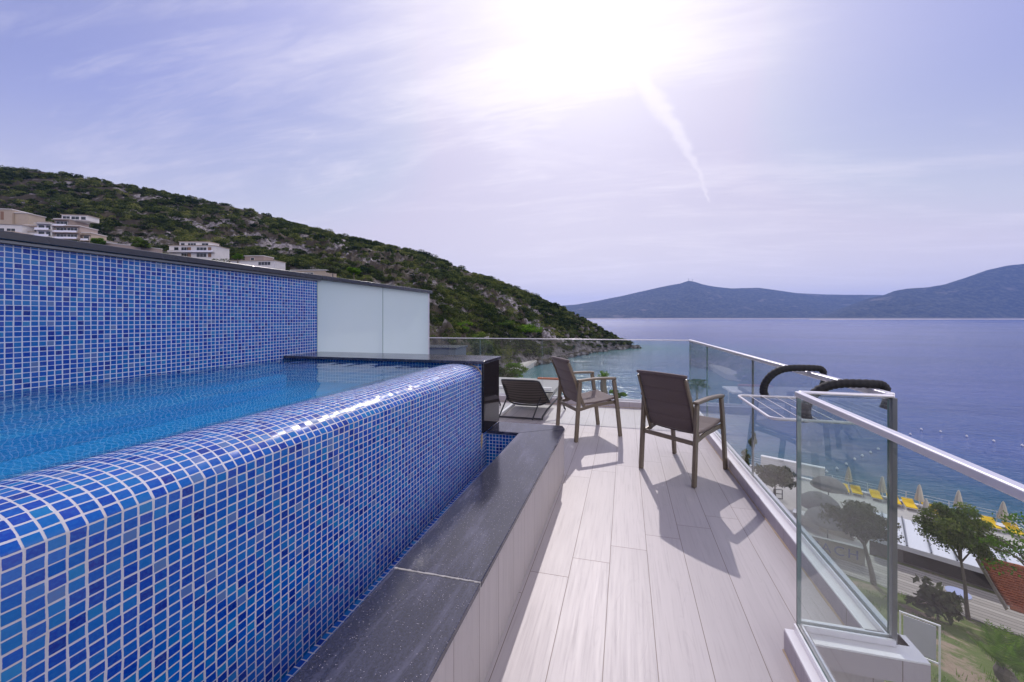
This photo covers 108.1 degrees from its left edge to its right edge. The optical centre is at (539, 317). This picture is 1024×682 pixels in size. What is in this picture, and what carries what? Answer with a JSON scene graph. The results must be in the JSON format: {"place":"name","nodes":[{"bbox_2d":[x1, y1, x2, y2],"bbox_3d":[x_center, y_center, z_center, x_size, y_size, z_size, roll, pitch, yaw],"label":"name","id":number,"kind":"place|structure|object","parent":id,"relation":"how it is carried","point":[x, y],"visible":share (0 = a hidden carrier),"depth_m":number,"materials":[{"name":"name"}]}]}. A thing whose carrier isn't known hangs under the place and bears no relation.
{"place":"outdoors","nodes":[
{"label":"outdoors","id":0,"kind":"place"},
{"bbox_2d":[0,171,628,371],"bbox_3d":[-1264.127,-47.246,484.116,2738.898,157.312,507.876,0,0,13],"label":"hill","id":1,"kind":"structure","parent":0,"point":[446,324],"depth_m":229.28,"materials":[{"name":"green plant"}]},
{"bbox_2d":[0,224,33,233],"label":"villa","id":2,"kind":"object","parent":1,"relation":"on","point":[21,228],"visible":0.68,"depth_m":156.53,"materials":[{"name":"white paint"}]},
{"bbox_2d":[6,228,15,231],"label":"window","id":3,"kind":"structure","parent":2,"relation":"in","point":[7,229],"depth_m":156.21,"materials":[{"name":"grey glass"}]},
{"bbox_2d":[0,208,45,224],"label":"villa","id":4,"kind":"object","parent":1,"relation":"on","point":[10,216],"visible":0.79,"depth_m":173.84,"materials":[{"name":"white paint"}]},
{"bbox_2d":[23,214,116,243],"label":"apartment block","id":5,"kind":"structure","parent":1,"relation":"on","point":[71,227],"depth_m":160.69,"materials":[{"name":"white paint"}]},
{"bbox_2d":[56,234,65,236],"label":"window","id":6,"kind":"structure","parent":5,"relation":"in","point":[57,235],"depth_m":160.76,"materials":[{"name":"grey glass"}]},
{"bbox_2d":[56,221,67,224],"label":"window","id":7,"kind":"structure","parent":5,"relation":"in","point":[57,222],"depth_m":160.82,"materials":[{"name":"grey glass"}]},
{"bbox_2d":[67,234,77,238],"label":"window","id":8,"kind":"structure","parent":5,"relation":"in","point":[68,235],"depth_m":160.27,"materials":[{"name":"grey glass"}]},
{"bbox_2d":[90,238,105,244],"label":"hillside tree","id":9,"kind":"object","parent":1,"relation":"on","point":[98,241],"visible":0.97,"depth_m":148.93,"materials":[{"name":"green plant"}]},
{"bbox_2d":[105,242,162,252],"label":"garden wall","id":10,"kind":"structure","parent":1,"relation":"on","point":[159,250],"depth_m":151.70,"materials":[{"name":"white concrete"}]},
{"bbox_2d":[130,237,151,249],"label":"hillside tree","id":11,"kind":"object","parent":1,"relation":"on","point":[142,243],"visible":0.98,"depth_m":149.06,"materials":[{"name":"green plant"}]},
{"bbox_2d":[167,241,228,261],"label":"villa","id":12,"kind":"object","parent":1,"relation":"on","point":[209,250],"visible":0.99,"depth_m":158.06,"materials":[{"name":"white paint"}]},
{"bbox_2d":[196,247,206,249],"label":"window","id":13,"kind":"structure","parent":12,"relation":"in","point":[197,248],"depth_m":158.06,"materials":[{"name":"grey glass"}]},
{"bbox_2d":[196,253,206,256],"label":"window","id":14,"kind":"structure","parent":12,"relation":"in","point":[197,254],"depth_m":158.06,"materials":[{"name":"grey glass"}]},
{"bbox_2d":[232,253,243,262],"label":"hillside tree","id":15,"kind":"object","parent":1,"relation":"on","point":[237,256],"visible":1,"depth_m":149.62,"materials":[{"name":"green plant"}]},
{"bbox_2d":[229,255,285,269],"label":"villa","id":16,"kind":"object","parent":1,"relation":"on","point":[262,261],"visible":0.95,"depth_m":150.15,"materials":[{"name":"white paint"}]},
{"bbox_2d":[258,262,270,264],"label":"window","id":17,"kind":"structure","parent":16,"relation":"in","point":[259,263],"depth_m":149.68,"materials":[{"name":"grey glass"}]},
{"bbox_2d":[290,270,336,280],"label":"villa","id":18,"kind":"object","parent":1,"relation":"on","point":[321,272],"visible":0.31,"depth_m":144.96,"materials":[{"name":"white paint"}]},
{"bbox_2d":[0,165,633,366],"bbox_3d":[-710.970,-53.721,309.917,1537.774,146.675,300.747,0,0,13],"label":"maquis scrub","id":19,"kind":"object","parent":1,"relation":"on","point":[562,316],"visible":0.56,"depth_m":236.55,"materials":[{"name":"green plant"}]},
{"bbox_2d":[326,267,340,276],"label":"hillside tree","id":20,"kind":"object","parent":1,"relation":"on","point":[333,270],"visible":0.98,"depth_m":131.58,"materials":[{"name":"green plant"}]},
{"bbox_2d":[347,267,361,278],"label":"hillside tree","id":21,"kind":"object","parent":1,"relation":"on","point":[355,270],"visible":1,"depth_m":128.86,"materials":[{"name":"green plant"}]},
{"bbox_2d":[429,345,467,354],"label":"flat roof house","id":22,"kind":"structure","parent":1,"relation":"on","point":[449,349],"depth_m":61.98,"materials":[{"name":"grey concrete"}]},
{"bbox_2d":[441,333,463,344],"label":"hillside tree","id":23,"kind":"object","parent":1,"relation":"on","point":[453,338],"visible":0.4,"depth_m":116.60,"materials":[{"name":"green plant"}]},
{"bbox_2d":[458,320,472,331],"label":"hillside tree","id":24,"kind":"object","parent":1,"relation":"on","point":[460,323],"visible":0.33,"depth_m":146.48,"materials":[{"name":"green plant"}]},
{"bbox_2d":[471,332,489,344],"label":"hillside tree","id":25,"kind":"object","parent":1,"relation":"on","point":[480,336],"visible":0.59,"depth_m":138.06,"materials":[{"name":"green plant"}]},
{"bbox_2d":[470,341,495,354],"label":"hillside tree","id":26,"kind":"object","parent":1,"relation":"on","point":[477,349],"visible":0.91,"depth_m":111.45,"materials":[{"name":"green plant"}]},
{"bbox_2d":[491,320,514,325],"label":"umbrella pine","id":27,"kind":"object","parent":1,"relation":"on","point":[505,322],"visible":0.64,"depth_m":171.13,"materials":[{"name":"green plant"}]},
{"bbox_2d":[499,367,514,377],"bbox_3d":[-4.059,6.904,40.092,2.779,3.192,2.508,0,0,13],"label":"hillside tree","id":28,"kind":"object","parent":1,"relation":"on","point":[502,372],"visible":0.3,"depth_m":39.93,"materials":[{"name":"green plant"}]},
{"bbox_2d":[515,323,542,334],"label":"hillside tree","id":29,"kind":"object","parent":1,"relation":"on","point":[528,327],"visible":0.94,"depth_m":192.94,"materials":[{"name":"green plant"}]},
{"bbox_2d":[0,0,1023,305],"label":"sky","id":30,"kind":"structure","parent":0,"point":[565,152],"materials":[{"name":"blue"}]},
{"bbox_2d":[484,401,883,681],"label":"floor","id":31,"kind":"structure","parent":0,"point":[657,568],"depth_m":1.91,"materials":[{"name":"wood"}]},
{"bbox_2d":[0,230,432,415],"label":"tiled wall","id":32,"kind":"structure","parent":31,"relation":"on","point":[72,312],"depth_m":2.35,"materials":[{"name":"blue tile"}]},
{"bbox_2d":[0,363,480,681],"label":"pool","id":33,"kind":"structure","parent":31,"relation":"on","point":[268,530],"depth_m":1.18,"materials":[{"name":"blue tile"}]},
{"bbox_2d":[0,359,440,420],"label":"water","id":34,"kind":"structure","parent":33,"relation":"in","point":[280,361],"depth_m":2.46,"materials":[{"name":"blue liquid"}]},
{"bbox_2d":[317,280,428,353],"bbox_3d":[-2.014,0.475,4.842,0.050,1.729,2.199,0,0,13],"label":"privacy screen","id":35,"kind":"object","parent":31,"relation":"on","point":[360,318],"visible":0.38,"depth_m":4.56,"materials":[{"name":"white glass"}]},
{"bbox_2d":[284,352,500,468],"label":"pool end wall","id":36,"kind":"structure","parent":31,"relation":"on","point":[487,367],"depth_m":3.23,"materials":[{"name":"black tile"}]},
{"bbox_2d":[280,422,564,681],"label":"gutter wall","id":37,"kind":"structure","parent":31,"relation":"on","point":[435,601],"depth_m":1.39,"materials":[{"name":"stone"}]},
{"bbox_2d":[499,379,565,419],"bbox_3d":[-0.152,1.077,5.321,1.023,0.529,0.923,0,0,13],"label":"sun lounger","id":38,"kind":"object","parent":31,"relation":"on","point":[529,392],"visible":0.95,"depth_m":5.12,"materials":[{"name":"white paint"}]},
{"bbox_2d":[499,395,640,408],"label":"kerb","id":39,"kind":"structure","parent":31,"relation":"on","point":[629,404],"depth_m":5.57,"materials":[{"name":"tile"}]},
{"bbox_2d":[429,337,688,401],"bbox_3d":[0.130,0.785,5.862,4.205,0.926,0.032,0,0,13],"label":"glass balustrade","id":40,"kind":"object","parent":39,"relation":"on","point":[639,400],"visible":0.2,"depth_m":5.75,"materials":[{"name":"metal"}]},
{"bbox_2d":[551,356,621,441],"bbox_3d":[0.524,0.894,4.310,0.693,0.894,0.536,0,0,-21],"label":"armchair","id":41,"kind":"object","parent":31,"relation":"on","point":[569,385],"visible":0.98,"depth_m":4.18,"materials":[{"name":"beige metal"}]},
{"bbox_2d":[637,370,727,487],"bbox_3d":[1.244,0.894,3.267,0.693,0.894,0.536,0,0,-40],"label":"armchair","id":42,"kind":"object","parent":31,"relation":"on","point":[667,402],"visible":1,"depth_m":3.12,"materials":[{"name":"beige metal"}]},
{"bbox_2d":[693,404,908,645],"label":"kerb","id":43,"kind":"structure","parent":31,"relation":"on","point":[843,606],"depth_m":1.97,"materials":[{"name":"tile"}]},
{"bbox_2d":[689,340,894,633],"bbox_3d":[1.769,0.769,3.405,0.036,0.958,4.023,0,0,12],"label":"glass balustrade","id":44,"kind":"object","parent":43,"relation":"on","point":[872,616],"visible":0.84,"depth_m":1.98,"materials":[{"name":"metal"}]},
{"bbox_2d":[738,364,890,424],"bbox_3d":[1.272,0.353,1.807,0.466,0.195,0.577,0,0,13],"label":"drying rack","id":45,"kind":"object","parent":44,"relation":"attached to","point":[806,407],"visible":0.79,"depth_m":1.58,"materials":[{"name":"white metal"}]},
{"bbox_2d":[782,628,821,681],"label":"kerb","id":46,"kind":"structure","parent":31,"relation":"on","point":[800,663],"depth_m":1.39,"materials":[{"name":"concrete"}]},
{"bbox_2d":[794,391,1023,681],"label":"glass balustrade","id":47,"kind":"object","parent":46,"relation":"on","point":[1006,485],"visible":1,"depth_m":1.11,"materials":[{"name":"metal"}]},
{"bbox_2d":[802,619,930,681],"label":"kerb","id":48,"kind":"structure","parent":31,"relation":"on","point":[902,663],"depth_m":1.39,"materials":[{"name":"concrete"}]},
{"bbox_2d":[801,391,897,646],"bbox_3d":[1.205,0.771,1.456,0.328,0.954,0.032,0,0,13],"label":"glass balustrade","id":49,"kind":"object","parent":48,"relation":"on","point":[874,637],"visible":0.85,"depth_m":1.42,"materials":[{"name":"metal"}]},
{"bbox_2d":[562,281,880,318],"bbox_3d":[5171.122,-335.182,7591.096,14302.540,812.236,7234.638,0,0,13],"label":"mountain","id":50,"kind":"structure","parent":0,"point":[689,300],"depth_m":6294.04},
{"bbox_2d":[520,319,1023,527],"bbox_3d":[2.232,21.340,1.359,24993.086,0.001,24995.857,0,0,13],"label":"sea","id":51,"kind":"structure","parent":0,"point":[955,382],"depth_m":122.36,"materials":[{"name":"liquid"}]},
{"bbox_2d":[510,358,536,372],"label":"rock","id":52,"kind":"object","parent":51,"relation":"in","point":[529,364],"visible":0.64,"depth_m":156.94,"materials":[{"name":"stone"}]},
{"bbox_2d":[534,358,547,364],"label":"shore rock","id":53,"kind":"object","parent":51,"relation":"in","point":[541,360],"visible":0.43,"depth_m":170.35,"materials":[{"name":"grey stone"}]},
{"bbox_2d":[579,350,588,354],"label":"shore rock","id":54,"kind":"object","parent":51,"relation":"in","point":[582,352],"visible":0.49,"depth_m":213.11,"materials":[{"name":"grey stone"}]},
{"bbox_2d":[615,346,623,349],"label":"shore rock","id":55,"kind":"object","parent":51,"relation":"in","point":[619,348],"visible":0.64,"depth_m":247.57,"materials":[{"name":"grey stone"}]},
{"bbox_2d":[750,467,1023,552],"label":"beach terrace","id":56,"kind":"structure","parent":0,"point":[788,501],"depth_m":38.22,"materials":[{"name":"concrete"}]},
{"bbox_2d":[741,448,750,465],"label":"cypress","id":57,"kind":"object","parent":56,"relation":"on","point":[745,456],"visible":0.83,"depth_m":45.96,"materials":[{"name":"green plant"}]},
{"bbox_2d":[748,433,756,447],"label":"cypress","id":58,"kind":"object","parent":56,"relation":"on","point":[750,441],"visible":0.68,"depth_m":52.31,"materials":[{"name":"green plant"}]},
{"bbox_2d":[751,463,795,495],"bbox_3d":[24.460,17.131,38.758,4.237,3.438,3.618,0,0,13],"label":"seaside shrub","id":59,"kind":"object","parent":56,"relation":"on","point":[771,475],"visible":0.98,"depth_m":38.12,"materials":[{"name":"green plant"}]},
{"bbox_2d":[761,455,824,477],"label":"sea wall","id":60,"kind":"structure","parent":56,"relation":"on","point":[804,466],"depth_m":45.88,"materials":[{"name":"white paint"}]},
{"bbox_2d":[793,508,818,529],"bbox_3d":[25.318,18.730,34.067,3.320,1.020,0.840,0,0,41],"label":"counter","id":61,"kind":"object","parent":56,"relation":"on","point":[805,522],"visible":0.36,"depth_m":34.30,"materials":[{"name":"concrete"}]},
{"bbox_2d":[801,491,840,508],"bbox_3d":[25.655,17.768,34.000,3.300,3.450,3.300,0,0,13],"label":"canopy parasol","id":62,"kind":"object","parent":56,"relation":"on","point":[810,499],"visible":0.73,"depth_m":33.50,"materials":[{"name":"grey fabric"}]},
{"bbox_2d":[804,506,842,537],"bbox_3d":[24.096,17.619,31.000,3.200,3.250,3.200,0,0,13],"label":"canopy parasol","id":63,"kind":"object","parent":56,"relation":"on","point":[810,515],"visible":0.48,"depth_m":30.47,"materials":[{"name":"grey fabric"}]},
{"bbox_2d":[810,476,847,494],"bbox_3d":[29.623,17.966,38.000,3.100,3.300,3.100,0,0,13],"label":"canopy parasol","id":64,"kind":"object","parent":56,"relation":"on","point":[828,484],"visible":0.97,"depth_m":37.26,"materials":[{"name":"grey fabric"}]},
{"bbox_2d":[819,526,853,540],"bbox_3d":[26.404,18.730,33.004,2.520,1.020,0.840,0,0,41],"label":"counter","id":65,"kind":"object","parent":56,"relation":"on","point":[839,534],"visible":0.18,"depth_m":32.62,"materials":[{"name":"grey wood"}]},
{"bbox_2d":[844,466,852,487],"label":"closed parasol","id":66,"kind":"object","parent":56,"relation":"on","point":[848,475],"visible":0.77,"depth_m":41.88,"materials":[{"name":"beige fabric"}]},
{"bbox_2d":[850,484,862,496],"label":"sun lounger","id":67,"kind":"object","parent":56,"relation":"on","point":[855,489],"visible":0.98,"depth_m":40.53,"materials":[{"name":"yellow fabric"}]},
{"bbox_2d":[869,489,882,501],"bbox_3d":[35.947,18.967,39.641,0.900,0.536,1.900,0,0,33],"label":"sun lounger","id":68,"kind":"object","parent":56,"relation":"on","point":[874,494],"visible":0.9,"depth_m":39.62,"materials":[{"name":"yellow fabric"}]},
{"bbox_2d":[878,476,886,499],"bbox_3d":[36.499,18.040,39.469,0.749,2.400,0.716,0,0,33],"label":"closed parasol","id":69,"kind":"object","parent":56,"relation":"on","point":[882,487],"visible":0.84,"depth_m":39.31,"materials":[{"name":"beige fabric"}]},
{"bbox_2d":[749,465,1022,530],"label":"sea edge kerb","id":70,"kind":"structure","parent":56,"relation":"on","point":[863,492],"depth_m":40.38,"materials":[{"name":"white paint"}]},
{"bbox_2d":[739,454,1016,522],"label":"sea fence","id":71,"kind":"object","parent":70,"relation":"on","point":[877,487],"visible":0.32,"depth_m":40.36,"materials":[{"name":"white paint"}]},
{"bbox_2d":[901,497,917,511],"bbox_3d":[37.613,18.967,37.699,0.900,0.536,1.900,0,0,33],"label":"sun lounger","id":72,"kind":"object","parent":56,"relation":"on","point":[908,503],"visible":0.99,"depth_m":37.70,"materials":[{"name":"yellow fabric"}]},
{"bbox_2d":[914,484,923,508],"bbox_3d":[38.472,18.040,37.544,0.749,2.400,0.716,0,0,33],"label":"closed parasol","id":73,"kind":"object","parent":56,"relation":"on","point":[919,496],"visible":0.87,"depth_m":37.40,"materials":[{"name":"beige fabric"}]},
{"bbox_2d":[921,498,929,517],"bbox_3d":[36.112,18.040,34.627,0.749,2.400,0.716,0,0,33],"label":"closed parasol","id":74,"kind":"object","parent":56,"relation":"on","point":[925,503],"visible":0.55,"depth_m":34.53,"materials":[{"name":"beige fabric"}]},
{"bbox_2d":[869,511,1023,592],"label":"beach bar","id":75,"kind":"object","parent":56,"relation":"on","point":[914,550],"visible":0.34,"depth_m":19.91,"materials":[{"name":"white metal"}]},
{"bbox_2d":[953,490,962,507],"bbox_3d":[40.986,18.040,36.258,0.749,2.400,0.716,0,0,33],"label":"closed parasol","id":76,"kind":"object","parent":56,"relation":"on","point":[958,497],"visible":0.61,"depth_m":36.16,"materials":[{"name":"beige fabric"}]},
{"bbox_2d":[979,515,1002,531],"bbox_3d":[41.579,18.967,34.196,0.900,0.536,1.900,0,0,33],"label":"sun lounger","id":77,"kind":"object","parent":56,"relation":"on","point":[987,518],"visible":0.53,"depth_m":34.44,"materials":[{"name":"yellow fabric"}]},
{"bbox_2d":[997,501,1009,528],"bbox_3d":[42.614,18.040,34.069,0.749,2.400,0.716,0,0,33],"label":"closed parasol","id":78,"kind":"object","parent":56,"relation":"on","point":[1002,506],"visible":0.66,"depth_m":33.97,"materials":[{"name":"beige fabric"}]},
{"bbox_2d":[1001,521,1023,536],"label":"sun lounger","id":79,"kind":"object","parent":56,"relation":"on","point":[1008,524],"visible":0.62,"depth_m":33.38,"materials":[{"name":"yellow fabric"}]},
{"bbox_2d":[809,264,1023,319],"bbox_3d":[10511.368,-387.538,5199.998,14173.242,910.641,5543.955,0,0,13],"label":"headland","id":80,"kind":"structure","parent":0,"point":[995,294],"depth_m":4609.88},
{"bbox_2d":[847,554,1023,681],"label":"ground","id":81,"kind":"structure","parent":0,"point":[968,657],"depth_m":13.89,"materials":[{"name":"green plant"}]},
{"bbox_2d":[504,362,528,377],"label":"round tree","id":82,"kind":"object","parent":81,"relation":"on","point":[517,372],"visible":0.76,"depth_m":44.99,"materials":[{"name":"green plant"}]},
{"bbox_2d":[499,377,558,395],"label":"house","id":83,"kind":"structure","parent":81,"relation":"on","point":[548,384],"depth_m":12.54,"materials":[{"name":"paint"}]},
{"bbox_2d":[598,371,609,393],"bbox_3d":[4.492,4.739,26.000,0.987,2.124,1.038,0,0,13],"label":"palm tree","id":84,"kind":"object","parent":81,"relation":"on","point":[603,387],"visible":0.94,"depth_m":25.87,"materials":[{"name":"green plant"}]},
{"bbox_2d":[609,389,626,397],"bbox_3d":[4.653,4.579,21.905,1.093,0.696,1.003,0,0,13],"label":"leafy shrub","id":85,"kind":"object","parent":81,"relation":"on","point":[620,394],"visible":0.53,"depth_m":21.82,"materials":[{"name":"green plant"}]},
{"bbox_2d":[688,379,711,399],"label":"palm tree","id":86,"kind":"object","parent":81,"relation":"on","point":[696,384],"visible":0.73,"depth_m":42.71,"materials":[{"name":"green plant"}]},
{"bbox_2d":[816,499,904,585],"bbox_3d":[15.733,11.177,18.167,2.641,4.374,3.189,0,0,-24],"label":"olive tree","id":87,"kind":"object","parent":81,"relation":"on","point":[863,523],"visible":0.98,"depth_m":17.91,"materials":[{"name":"green plant"}]},
{"bbox_2d":[899,610,940,681],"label":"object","id":88,"kind":"object","parent":81,"relation":"on","point":[921,636],"visible":0.78,"depth_m":9.19,"materials":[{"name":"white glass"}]},
{"bbox_2d":[831,555,1023,637],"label":"boardwalk","id":89,"kind":"structure","parent":81,"relation":"on","point":[984,606],"depth_m":18.43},
{"bbox_2d":[810,534,864,565],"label":"sign wall","id":90,"kind":"structure","parent":89,"relation":"on","point":[848,552],"depth_m":20.66,"materials":[{"name":"grey concrete"}]},
{"bbox_2d":[945,586,971,599],"bbox_3d":[19.375,13.170,17.153,0.840,0.940,0.840,0,0,13],"label":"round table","id":91,"kind":"object","parent":89,"relation":"on","point":[958,591],"visible":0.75,"depth_m":17.27,"materials":[{"name":"white paint"}]},
{"bbox_2d":[904,574,965,624],"bbox_3d":[16.528,11.836,15.515,1.961,1.614,1.686,0,0,13],"label":"fig shrub","id":92,"kind":"object","parent":81,"relation":"on","point":[940,602],"visible":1,"depth_m":15.25,"materials":[{"name":"green plant"}]},
{"bbox_2d":[911,501,1009,620],"bbox_3d":[18.871,10.930,16.801,3.114,5.240,2.586,0,0,13],"label":"olive tree","id":93,"kind":"object","parent":81,"relation":"on","point":[957,529],"visible":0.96,"depth_m":16.38,"materials":[{"name":"green plant"}]},
{"bbox_2d":[966,619,1023,681],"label":"tree","id":94,"kind":"object","parent":81,"relation":"on","point":[1002,672],"visible":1,"depth_m":9.59,"materials":[{"name":"green plant"}]},
{"bbox_2d":[970,509,1023,576],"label":"feathery tree","id":95,"kind":"object","parent":81,"relation":"on","point":[1014,548],"visible":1,"depth_m":10.68,"materials":[{"name":"green plant"}]},
{"bbox_2d":[975,555,1023,613],"bbox_3d":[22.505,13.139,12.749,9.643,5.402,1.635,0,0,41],"label":"tiled roof house","id":96,"kind":"structure","parent":81,"relation":"on","point":[1008,586],"depth_m":15.43,"materials":[{"name":"tile"}]}
]}

